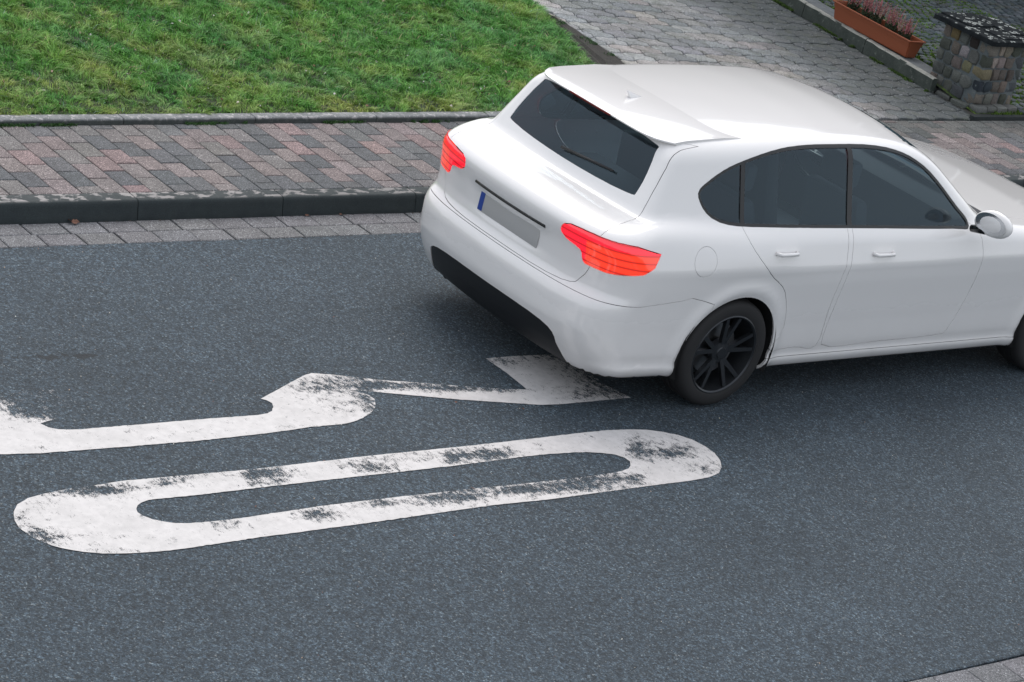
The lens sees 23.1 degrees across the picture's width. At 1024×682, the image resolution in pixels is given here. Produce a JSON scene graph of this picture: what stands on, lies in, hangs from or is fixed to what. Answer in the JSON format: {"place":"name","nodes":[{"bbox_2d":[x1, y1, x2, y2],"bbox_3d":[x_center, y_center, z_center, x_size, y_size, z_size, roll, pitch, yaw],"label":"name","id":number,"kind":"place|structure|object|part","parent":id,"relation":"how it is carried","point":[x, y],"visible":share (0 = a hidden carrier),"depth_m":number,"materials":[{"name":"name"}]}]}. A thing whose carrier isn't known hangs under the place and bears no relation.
{"place":"outdoors","nodes":[
{"label":"outdoors","id":0,"kind":"place"},
{"bbox_2d":[0,0,606,115],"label":"lawn ground","id":1,"kind":"structure","parent":0,"point":[201,75],"depth_m":16.71,"materials":[{"name":"green plant"}]},
{"bbox_2d":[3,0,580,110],"bbox_3d":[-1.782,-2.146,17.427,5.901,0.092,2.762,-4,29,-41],"label":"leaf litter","id":2,"kind":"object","parent":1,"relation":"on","point":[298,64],"visible":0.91,"depth_m":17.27,"materials":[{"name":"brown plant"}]},
{"bbox_2d":[0,233,1023,681],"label":"road","id":3,"kind":"structure","parent":0,"point":[308,497],"depth_m":12.03,"materials":[{"name":"grey asphalt"}]},
{"bbox_2d":[4,248,1018,667],"bbox_3d":[2.276,0.287,14.676,10.798,0.014,4.737,-4,29,-41],"label":"road grit","id":4,"kind":"object","parent":3,"relation":"on","point":[458,330],"visible":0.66,"depth_m":12.26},
{"bbox_2d":[420,64,1023,404],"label":"car","id":5,"kind":"object","parent":3,"relation":"on","point":[725,231],"visible":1,"depth_m":13.69,"materials":[{"name":"white paint"}]},
{"bbox_3d":[0.257,-1.385,14.130,0.285,0.295,0.122,-4,29,-41],"label":"side window","id":6,"kind":"part","parent":5,"relation":"part of","materials":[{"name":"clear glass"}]},
{"bbox_3d":[0.566,-1.139,14.653,0.837,1.119,0.298,-4,29,-41],"label":"rear door","id":7,"kind":"part","parent":5,"relation":"part of","materials":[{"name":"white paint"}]},
{"bbox_3d":[1.481,-0.480,13.646,0.837,1.119,0.298,-4,29,-41],"label":"rear door","id":8,"kind":"part","parent":5,"relation":"part of","materials":[{"name":"white paint"}]},
{"bbox_3d":[2.248,-0.536,14.308,1.157,1.121,0.298,-4,29,-41],"label":"front door","id":9,"kind":"part","parent":5,"relation":"part of","materials":[{"name":"white paint"}]},
{"bbox_2d":[0,121,1023,194],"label":"pavement","id":10,"kind":"structure","parent":0,"point":[73,159],"depth_m":15.24,"materials":[{"name":"brick"}]},
{"bbox_2d":[0,119,449,127],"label":"edging weeds","id":11,"kind":"object","parent":10,"relation":"on","point":[53,124],"visible":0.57,"depth_m":15.57,"materials":[{"name":"green plant"}]},
{"bbox_2d":[0,111,499,125],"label":"lawn edging","id":12,"kind":"object","parent":10,"relation":"on","point":[173,119],"visible":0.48,"depth_m":15.79,"materials":[{"name":"concrete"}]},
{"bbox_2d":[969,115,1023,120],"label":"dark edging","id":13,"kind":"object","parent":10,"relation":"on","point":[996,117],"visible":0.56,"depth_m":20.79,"materials":[{"name":"grey concrete"}]},
{"bbox_2d":[532,0,970,120],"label":"driveway","id":14,"kind":"structure","parent":0,"point":[771,36],"depth_m":20.85,"materials":[{"name":"grey stone"}]},
{"bbox_2d":[555,22,624,64],"bbox_3d":[0.779,-2.094,19.215,0.478,0.024,2.093,0,26,-34],"label":"soil strip","id":15,"kind":"object","parent":14,"relation":"on","point":[598,54],"visible":0.34,"depth_m":19.56,"materials":[{"name":"brown soil"}]},
{"bbox_2d":[557,20,614,55],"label":"strip weeds","id":16,"kind":"object","parent":15,"relation":"on","point":[592,42],"visible":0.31,"depth_m":19.77,"materials":[{"name":"green plant"}]},
{"bbox_2d":[772,0,928,91],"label":"kerb moss","id":17,"kind":"object","parent":14,"relation":"on","point":[784,5],"visible":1,"depth_m":22.05,"materials":[{"name":"green plant"}]},
{"bbox_2d":[779,0,937,92],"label":"raised kerb","id":18,"kind":"structure","parent":14,"relation":"on","point":[863,44],"depth_m":21.84,"materials":[{"name":"concrete"}]},
{"bbox_2d":[805,0,932,73],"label":"slab row","id":19,"kind":"object","parent":14,"relation":"on","point":[914,61],"visible":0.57,"depth_m":21.72,"materials":[{"name":"grey concrete"}]},
{"bbox_2d":[833,0,925,57],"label":"flower box","id":20,"kind":"object","parent":19,"relation":"on","point":[876,27],"visible":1,"depth_m":21.76,"materials":[{"name":"terracotta plastic"},{"name":"flowering heather plants"}]},
{"bbox_2d":[934,92,1013,114],"bbox_3d":[3.876,-2.046,21.221,0.800,0.001,0.834,-4,29,-41],"label":"pillar bed","id":21,"kind":"object","parent":14,"relation":"on","point":[969,111],"visible":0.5,"depth_m":20.88,"materials":[{"name":"soil"}]},
{"bbox_2d":[930,12,1023,112],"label":"stone pillar","id":22,"kind":"structure","parent":21,"relation":"on","point":[978,64],"depth_m":20.98,"materials":[{"name":"stone"}]},
{"bbox_2d":[820,0,1023,114],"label":"cobbled yard","id":23,"kind":"structure","parent":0,"point":[1009,12],"depth_m":23.49,"materials":[{"name":"stone"}]},
{"bbox_2d":[819,0,1023,114],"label":"cobble moss","id":24,"kind":"object","parent":23,"relation":"on","point":[995,112],"visible":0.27,"depth_m":22.95,"materials":[{"name":"green plant"}]},
{"label":"ground","id":25,"kind":"structure","parent":0,"visible":0},
{"bbox_2d":[0,212,420,247],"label":"gutter","id":26,"kind":"object","parent":25,"relation":"on","point":[60,234],"visible":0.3,"depth_m":14.23,"materials":[{"name":"concrete"}]},
{"bbox_2d":[0,174,1023,225],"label":"kerb","id":27,"kind":"structure","parent":25,"relation":"on","point":[20,210],"depth_m":14.40,"materials":[{"name":"concrete"}]},
{"bbox_2d":[910,656,1023,681],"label":"gutter","id":28,"kind":"object","parent":25,"relation":"on","point":[1011,670],"visible":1,"depth_m":11.55,"materials":[{"name":"concrete"}]}
]}

